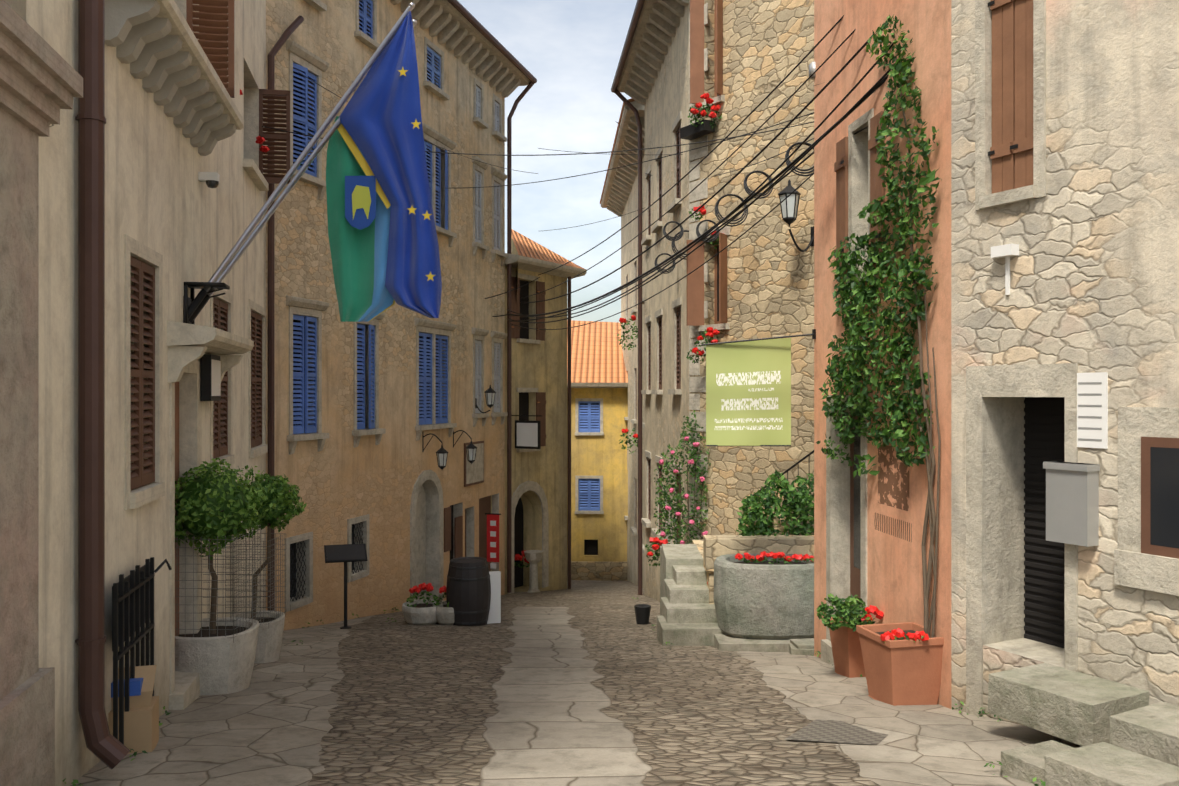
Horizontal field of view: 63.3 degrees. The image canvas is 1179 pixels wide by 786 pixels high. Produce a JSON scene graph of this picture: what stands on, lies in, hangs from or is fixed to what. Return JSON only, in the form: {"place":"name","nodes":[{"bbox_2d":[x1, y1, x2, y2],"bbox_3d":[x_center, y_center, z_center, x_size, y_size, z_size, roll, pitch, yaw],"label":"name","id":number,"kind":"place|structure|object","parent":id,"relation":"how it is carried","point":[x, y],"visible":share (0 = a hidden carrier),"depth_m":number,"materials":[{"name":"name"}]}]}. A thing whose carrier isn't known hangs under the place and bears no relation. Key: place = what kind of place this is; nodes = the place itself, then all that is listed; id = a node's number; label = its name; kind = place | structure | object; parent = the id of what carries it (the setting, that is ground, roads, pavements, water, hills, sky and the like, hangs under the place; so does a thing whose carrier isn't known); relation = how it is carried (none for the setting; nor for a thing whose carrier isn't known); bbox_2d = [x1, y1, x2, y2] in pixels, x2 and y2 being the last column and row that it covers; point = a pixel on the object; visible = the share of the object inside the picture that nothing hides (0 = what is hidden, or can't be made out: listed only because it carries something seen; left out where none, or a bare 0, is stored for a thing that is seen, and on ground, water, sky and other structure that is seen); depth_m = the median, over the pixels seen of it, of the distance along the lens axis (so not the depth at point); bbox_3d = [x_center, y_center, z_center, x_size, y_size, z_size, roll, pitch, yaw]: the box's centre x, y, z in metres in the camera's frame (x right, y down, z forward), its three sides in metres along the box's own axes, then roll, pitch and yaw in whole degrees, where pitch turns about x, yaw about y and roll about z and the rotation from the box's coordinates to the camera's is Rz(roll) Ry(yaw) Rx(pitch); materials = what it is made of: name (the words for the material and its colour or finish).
{"place":"outdoors","nodes":[
{"label":"outdoors","id":0,"kind":"place"},
{"bbox_2d":[458,0,636,322],"label":"sky","id":1,"kind":"structure","parent":0,"point":[573,49],"materials":[{"name":"white"}]},
{"bbox_2d":[70,580,1081,785],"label":"ground","id":2,"kind":"structure","parent":0,"point":[586,683],"depth_m":7.91,"materials":[{"name":"grey stone"}]},
{"bbox_2d":[0,0,303,785],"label":"building","id":3,"kind":"structure","parent":2,"relation":"on","point":[137,182],"depth_m":6.63,"materials":[{"name":"beige paint"}]},
{"bbox_2d":[183,2,416,324],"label":"flag poles","id":4,"kind":"object","parent":3,"relation":"on","point":[193,305],"visible":0.81,"depth_m":9.12,"materials":[{"name":"metal"}]},
{"bbox_2d":[326,116,394,321],"bbox_3d":[-2.227,-1.741,9.528,0.808,2.071,0.192,0,0,1],"label":"flag","id":5,"kind":"object","parent":4,"relation":"attached to","point":[359,260],"visible":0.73,"depth_m":9.53,"materials":[{"name":"green fabric"}]},
{"bbox_2d":[334,122,390,229],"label":"istria flag arms","id":6,"kind":"object","parent":5,"relation":"attached to","point":[360,202],"visible":0.67,"depth_m":9.42},
{"bbox_2d":[339,11,441,317],"bbox_3d":[-1.952,-2.242,9.367,1.044,3.033,0.194,0,0,1],"label":"flag","id":7,"kind":"object","parent":4,"relation":"attached to","point":[380,114],"visible":1,"depth_m":9.36,"materials":[{"name":"blue fabric"}]},
{"bbox_2d":[398,67,434,280],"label":"flag stars","id":8,"kind":"object","parent":7,"relation":"attached to","point":[412,209],"visible":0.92,"depth_m":9.24,"materials":[{"name":"yellow fabric"}]},
{"bbox_2d":[175,526,260,695],"bbox_3d":[-3.670,2.124,9.308,0.838,1.560,0.838,0,0,1],"label":"topiary planter","id":9,"kind":"object","parent":2,"relation":"on","point":[221,661],"visible":0.73,"depth_m":8.97,"materials":[{"name":"stone"}]},
{"bbox_2d":[175,457,267,633],"bbox_3d":[-3.687,1.489,9.296,1.007,1.731,1.012,0,0,45],"label":"topiary tree","id":10,"kind":"object","parent":9,"relation":"on","point":[211,504],"visible":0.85,"depth_m":9.12,"materials":[{"name":"green plant"}]},
{"bbox_2d":[226,533,285,662],"bbox_3d":[-3.936,2.427,11.194,0.692,1.480,0.692,0,0,1],"label":"topiary planter","id":11,"kind":"object","parent":2,"relation":"on","point":[270,636],"visible":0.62,"depth_m":11.08,"materials":[{"name":"stone"}]},
{"bbox_2d":[242,470,306,619],"bbox_3d":[-3.740,1.801,11.195,0.756,1.794,0.749,0,0,39],"label":"potted tree","id":12,"kind":"object","parent":11,"relation":"on","point":[274,509],"visible":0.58,"depth_m":11.08,"materials":[{"name":"green plant"}]},
{"bbox_2d":[49,124,500,753],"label":"street props","id":13,"kind":"object","parent":2,"relation":"on","point":[473,590],"visible":0.9,"depth_m":7.00,"materials":[{"name":"metal"}]},
{"bbox_2d":[406,583,448,606],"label":"flowers","id":14,"kind":"object","parent":13,"relation":"on","point":[428,587],"visible":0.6,"depth_m":15.58,"materials":[{"name":"red plant"}]},
{"bbox_2d":[266,0,536,629],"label":"building","id":15,"kind":"structure","parent":2,"relation":"on","point":[390,437],"depth_m":18.11,"materials":[{"name":"paint"}]},
{"bbox_2d":[63,90,1045,785],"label":"plants","id":16,"kind":"object","parent":2,"relation":"on","point":[753,520],"visible":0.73,"depth_m":13.80,"materials":[{"name":"green plant"}]},
{"bbox_2d":[491,229,627,593],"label":"buildings","id":17,"kind":"structure","parent":2,"relation":"on","point":[569,456],"depth_m":26.12,"materials":[{"name":"paint"}]},
{"bbox_2d":[600,0,813,601],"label":"buildings","id":18,"kind":"structure","parent":2,"relation":"on","point":[738,61],"depth_m":16.76,"materials":[{"name":"stone"}]},
{"bbox_2d":[262,15,893,329],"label":"overhead cables","id":19,"kind":"object","parent":18,"relation":"attached to","point":[791,166],"visible":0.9,"depth_m":13.63,"materials":[{"name":"black rubber"}]},
{"bbox_2d":[786,719,887,744],"bbox_3d":[1.987,2.623,7.415,0.652,0.124,1.024,0,0,29],"label":"manhole cover","id":20,"kind":"object","parent":2,"relation":"on","point":[837,731],"visible":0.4,"depth_m":7.30,"materials":[{"name":"grey metal"}]},
{"bbox_2d":[816,15,941,637],"bbox_3d":[2.803,-0.429,9.855,0.411,6.613,2.952,0,0,-7],"label":"vine","id":21,"kind":"object","parent":2,"relation":"on","point":[851,377],"visible":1,"depth_m":9.21,"materials":[{"name":"green plant"}]},
{"bbox_2d":[634,450,1178,785],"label":"stone steps","id":22,"kind":"object","parent":2,"relation":"on","point":[1123,734],"visible":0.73,"depth_m":8.52,"materials":[{"name":"stone"}]},
{"bbox_2d":[814,0,1178,724],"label":"buildings","id":23,"kind":"structure","parent":2,"relation":"on","point":[1054,296],"depth_m":7.92,"materials":[{"name":"beige stone"}]},
{"bbox_2d":[701,329,815,445],"bbox_3d":[2.099,-0.061,11.905,1.400,1.452,0.127,0,0,7],"label":"banner rod","id":24,"kind":"object","parent":23,"relation":"attached to","point":[813,334],"visible":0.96,"depth_m":11.86,"materials":[{"name":"metal"}]},
{"bbox_2d":[706,338,790,445],"bbox_3d":[1.986,-0.015,11.919,1.061,1.345,0.066,0,0,1],"label":"banner","id":25,"kind":"object","parent":24,"relation":"on","point":[748,393],"visible":1,"depth_m":11.92,"materials":[{"name":"fabric"}]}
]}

